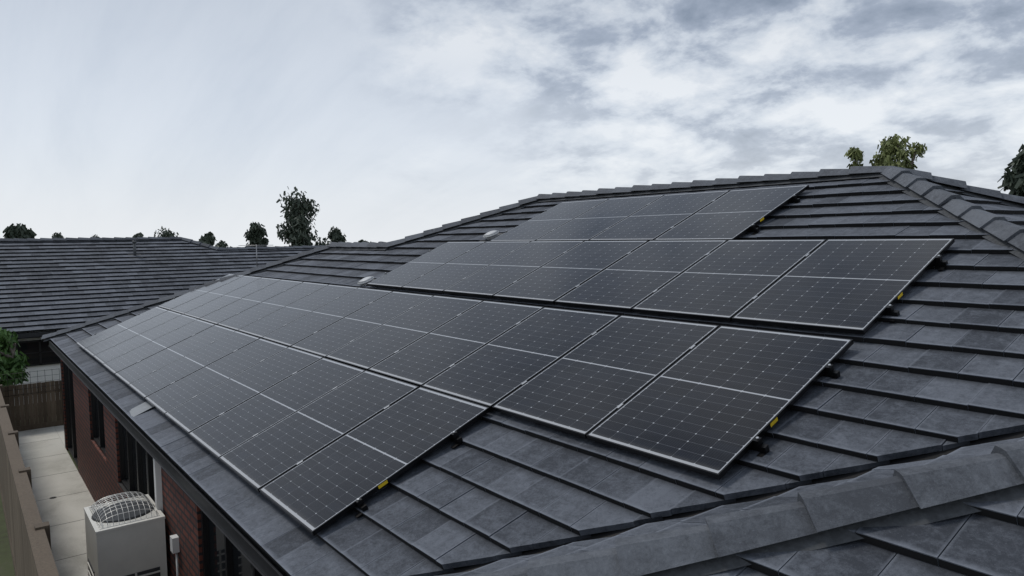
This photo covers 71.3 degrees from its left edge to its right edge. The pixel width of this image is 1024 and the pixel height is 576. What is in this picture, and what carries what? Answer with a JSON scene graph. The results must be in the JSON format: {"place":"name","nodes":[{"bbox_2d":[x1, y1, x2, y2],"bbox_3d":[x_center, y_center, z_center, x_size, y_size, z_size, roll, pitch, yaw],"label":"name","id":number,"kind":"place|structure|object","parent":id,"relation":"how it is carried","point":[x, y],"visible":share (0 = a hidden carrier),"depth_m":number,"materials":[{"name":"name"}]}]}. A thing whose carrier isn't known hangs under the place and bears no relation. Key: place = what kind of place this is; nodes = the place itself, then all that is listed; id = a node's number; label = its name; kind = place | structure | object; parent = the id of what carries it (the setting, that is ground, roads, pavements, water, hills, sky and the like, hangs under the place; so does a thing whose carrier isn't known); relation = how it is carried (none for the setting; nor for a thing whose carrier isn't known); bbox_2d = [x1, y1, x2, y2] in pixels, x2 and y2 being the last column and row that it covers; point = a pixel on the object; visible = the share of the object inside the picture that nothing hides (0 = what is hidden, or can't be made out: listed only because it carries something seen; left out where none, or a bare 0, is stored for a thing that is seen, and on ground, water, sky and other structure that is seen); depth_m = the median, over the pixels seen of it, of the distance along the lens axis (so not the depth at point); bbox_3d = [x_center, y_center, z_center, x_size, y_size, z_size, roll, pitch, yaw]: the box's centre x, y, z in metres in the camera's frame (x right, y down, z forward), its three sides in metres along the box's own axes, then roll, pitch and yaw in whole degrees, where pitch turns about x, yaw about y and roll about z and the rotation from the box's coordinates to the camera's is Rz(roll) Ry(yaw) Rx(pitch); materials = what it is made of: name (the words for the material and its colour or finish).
{"place":"outdoors","nodes":[
{"label":"outdoors","id":0,"kind":"place"},
{"bbox_2d":[0,369,60,396],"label":"wire trellis fence","id":1,"kind":"object","parent":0,"point":[37,376],"visible":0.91,"depth_m":18.36,"materials":[{"name":"grey metal"}]},
{"bbox_2d":[5,322,60,402],"bbox_3d":[-15.434,2.293,24.400,30.000,2.020,6.000,-4,5,-38],"label":"neighbour house wall render","id":2,"kind":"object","parent":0,"point":[42,377],"depth_m":21.57,"materials":[{"name":"grey paint"}]},
{"bbox_2d":[9,276,57,338],"bbox_3d":[-17.226,-0.267,26.480,30.000,2.782,12.780,-4,5,-38],"label":"eave gutter","id":3,"kind":"object","parent":2,"relation":"attached to","point":[30,335],"visible":0.05,"depth_m":20.96,"materials":[{"name":"black metal"}]},
{"bbox_2d":[16,339,59,366],"bbox_3d":[-14.205,1.941,21.480,1.210,0.770,0.065,-4,5,-38],"label":"neighbour window","id":4,"kind":"structure","parent":2,"relation":"in","point":[38,352],"depth_m":21.43,"materials":[{"name":"black glass"}]},
{"bbox_2d":[18,425,95,575],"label":"concrete path","id":5,"kind":"structure","parent":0,"point":[68,539],"depth_m":13.66,"materials":[{"name":"grey concrete"}]},
{"bbox_2d":[84,491,166,575],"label":"outdoor ac unit","id":6,"kind":"object","parent":5,"relation":"on","point":[126,537],"visible":1,"depth_m":8.13,"materials":[{"name":"grey metal"}]},
{"bbox_2d":[0,246,283,575],"bbox_3d":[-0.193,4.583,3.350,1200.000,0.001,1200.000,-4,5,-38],"label":"ground","id":7,"kind":"structure","parent":0,"point":[6,565],"depth_m":11.30,"materials":[{"name":"soil"}]},
{"bbox_2d":[0,327,29,413],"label":"yard shrub","id":8,"kind":"object","parent":7,"relation":"on","point":[12,362],"visible":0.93,"depth_m":19.15,"materials":[{"name":"green plant"}]},
{"bbox_2d":[2,223,36,238],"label":"eucalypt tree","id":9,"kind":"object","parent":7,"relation":"on","point":[13,231],"visible":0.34,"depth_m":61.03,"materials":[{"name":"green plant"}]},
{"bbox_2d":[0,385,58,575],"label":"fence","id":10,"kind":"object","parent":7,"relation":"on","point":[28,532],"visible":1,"depth_m":8.85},
{"bbox_2d":[3,380,63,431],"bbox_3d":[-7.143,2.671,22.608,15.285,1.290,0.168,-4,5,-38],"label":"fence","id":11,"kind":"object","parent":7,"relation":"on","point":[38,415],"visible":0.09,"depth_m":18.47,"materials":[{"name":"brown wood"}]},
{"bbox_2d":[52,232,64,237],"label":"eucalypt tree","id":12,"kind":"object","parent":7,"relation":"on","point":[57,235],"visible":0.21,"depth_m":117.74,"materials":[{"name":"green plant"}]},
{"bbox_2d":[60,359,203,575],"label":"brick wall","id":13,"kind":"structure","parent":7,"relation":"on","point":[99,472],"depth_m":11.11,"materials":[{"name":"brown brick"}]},
{"bbox_2d":[48,343,265,575],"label":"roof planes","id":14,"kind":"object","parent":13,"relation":"on","point":[219,527],"visible":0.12,"depth_m":7.10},
{"bbox_2d":[49,340,287,575],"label":"gutter fascia","id":15,"kind":"structure","parent":14,"relation":"on","point":[259,557],"depth_m":6.91,"materials":[{"name":"black metal"}]},
{"bbox_2d":[50,177,1023,575],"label":"roof tiles","id":16,"kind":"object","parent":14,"relation":"on","point":[936,365],"visible":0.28,"depth_m":5.02,"materials":[{"name":"tile"}]},
{"bbox_2d":[130,401,153,416],"bbox_3d":[-4.967,1.620,9.512,0.279,0.120,0.420,-4,5,-38],"label":"roof flashing patch","id":17,"kind":"object","parent":16,"relation":"on","point":[140,408],"visible":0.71,"depth_m":9.50,"materials":[{"name":"grey metal"}]},
{"bbox_2d":[358,276,374,287],"bbox_3d":[-2.409,-0.081,11.908,0.427,0.226,0.420,-4,5,-38],"label":"roof vent","id":18,"kind":"object","parent":16,"relation":"on","point":[364,281],"visible":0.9,"depth_m":11.82,"materials":[{"name":"grey plastic"}]},
{"bbox_2d":[479,230,503,241],"bbox_3d":[-0.330,-0.867,12.088,0.427,0.226,0.420,-4,5,-38],"label":"roof vent","id":19,"kind":"object","parent":16,"relation":"on","point":[492,234],"visible":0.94,"depth_m":12.00,"materials":[{"name":"grey plastic"}]},
{"bbox_2d":[76,185,954,535],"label":"solar panel frames","id":20,"kind":"structure","parent":16,"relation":"on","point":[656,457],"depth_m":6.66,"materials":[{"name":"silver metal"}]},
{"bbox_2d":[77,185,951,530],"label":"solar panels","id":21,"kind":"object","parent":20,"relation":"in","point":[717,399],"visible":1,"depth_m":7.19,"materials":[{"name":"black glass"}]},
{"bbox_2d":[95,195,939,500],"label":"solar clamps","id":22,"kind":"object","parent":20,"relation":"attached to","point":[451,365],"visible":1,"depth_m":7.77,"materials":[{"name":"silver metal"}]},
{"bbox_2d":[94,195,947,517],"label":"solar rail clamps","id":23,"kind":"object","parent":20,"relation":"attached to","point":[758,443],"visible":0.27,"depth_m":5.42,"materials":[{"name":"metal"}]},
{"bbox_2d":[378,217,902,488],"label":"solar labels","id":24,"kind":"object","parent":20,"relation":"attached to","point":[771,424],"visible":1,"depth_m":5.47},
{"bbox_2d":[41,166,1023,575],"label":"roof caps","id":25,"kind":"object","parent":16,"relation":"on","point":[1001,466],"visible":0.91,"depth_m":2.94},
{"bbox_2d":[438,437,1023,575],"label":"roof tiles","id":26,"kind":"object","parent":14,"relation":"attached to","point":[880,472],"visible":0.3,"depth_m":3.90,"materials":[{"name":"tile"}]},
{"bbox_2d":[705,500,1023,575],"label":"roof tiles","id":27,"kind":"object","parent":14,"relation":"attached to","point":[987,539],"visible":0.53,"depth_m":2.68,"materials":[{"name":"tile"}]},
{"bbox_2d":[944,188,1023,226],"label":"roof tiles","id":28,"kind":"object","parent":14,"relation":"attached to","point":[1013,215],"visible":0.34,"depth_m":7.80,"materials":[{"name":"concrete"}]},
{"bbox_2d":[63,362,261,575],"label":"house windows","id":29,"kind":"structure","parent":13,"relation":"in","point":[223,555],"depth_m":9.85,"materials":[{"name":"black glass"}]},
{"bbox_2d":[153,459,179,575],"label":"conduit","id":30,"kind":"object","parent":13,"relation":"attached to","point":[174,543],"visible":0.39,"depth_m":8.44,"materials":[{"name":"white plastic"}]},
{"bbox_2d":[133,232,142,237],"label":"eucalypt tree","id":31,"kind":"object","parent":7,"relation":"on","point":[140,234],"visible":0.22,"depth_m":97.03,"materials":[{"name":"green plant"}]},
{"bbox_2d":[154,227,178,236],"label":"eucalypt tree","id":32,"kind":"object","parent":7,"relation":"on","point":[169,233],"visible":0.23,"depth_m":107.34,"materials":[{"name":"green plant"}]},
{"bbox_2d":[199,231,216,245],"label":"eucalypt tree","id":33,"kind":"object","parent":7,"relation":"on","point":[209,238],"visible":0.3,"depth_m":72.97,"materials":[{"name":"green plant"}]},
{"bbox_2d":[215,240,230,247],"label":"eucalypt tree","id":34,"kind":"object","parent":7,"relation":"on","point":[223,244],"visible":0.28,"depth_m":110.72,"materials":[{"name":"green plant"}]},
{"bbox_2d":[243,222,268,246],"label":"eucalypt tree","id":35,"kind":"object","parent":7,"relation":"on","point":[256,233],"visible":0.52,"depth_m":79.42,"materials":[{"name":"green plant"}]},
{"bbox_2d":[276,186,330,246],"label":"eucalypt tree","id":36,"kind":"object","parent":7,"relation":"on","point":[298,229],"visible":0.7,"depth_m":89.98,"materials":[{"name":"green plant"}]},
{"bbox_2d":[328,226,346,242],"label":"eucalypt tree","id":37,"kind":"object","parent":7,"relation":"on","point":[335,235],"visible":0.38,"depth_m":96.33,"materials":[{"name":"green plant"}]},
{"bbox_2d":[844,147,863,168],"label":"eucalypt tree","id":38,"kind":"object","parent":7,"relation":"on","point":[854,155],"visible":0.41,"depth_m":50.47,"materials":[{"name":"green plant"}]},
{"bbox_2d":[869,134,911,165],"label":"eucalypt tree","id":39,"kind":"object","parent":7,"relation":"on","point":[889,149],"visible":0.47,"depth_m":48.07,"materials":[{"name":"green plant"}]},
{"bbox_2d":[896,142,926,169],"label":"eucalypt tree","id":40,"kind":"object","parent":7,"relation":"on","point":[913,152],"visible":0.31,"depth_m":45.59,"materials":[{"name":"green plant"}]},
{"bbox_2d":[997,144,1023,196],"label":"eucalypt tree","id":41,"kind":"object","parent":7,"relation":"on","point":[1013,181],"visible":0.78,"depth_m":30.32,"materials":[{"name":"green plant"}]},
{"bbox_2d":[0,239,312,332],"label":"neighbour roof tiles","id":42,"kind":"object","parent":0,"point":[49,285],"visible":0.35,"depth_m":24.99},
{"bbox_2d":[128,241,142,258],"bbox_3d":[-14.248,-1.453,26.939,0.450,0.675,0.466,-4,5,-38],"label":"vent pipe","id":43,"kind":"object","parent":42,"relation":"on","point":[134,248],"visible":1,"depth_m":26.92,"materials":[{"name":"grey metal"}]},
{"bbox_2d":[0,236,324,250],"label":"neighbour roof caps","id":44,"kind":"object","parent":42,"relation":"on","point":[138,238],"visible":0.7,"depth_m":28.66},
{"bbox_2d":[239,245,263,266],"bbox_3d":[-6.160,-0.750,17.234,0.794,0.600,0.437,-2,4,-12],"label":"tv antenna","id":45,"kind":"object","parent":42,"relation":"attached to","point":[256,249],"visible":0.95,"depth_m":17.16,"materials":[{"name":"silver metal"}]},
{"bbox_2d":[0,0,1023,246],"label":"sky","id":46,"kind":"structure","parent":0,"point":[399,119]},
{"bbox_2d":[435,431,1023,575],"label":"roof valley tray","id":47,"kind":"object","parent":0,"point":[935,455],"depth_m":4.15,"materials":[{"name":"black metal"}]}
]}

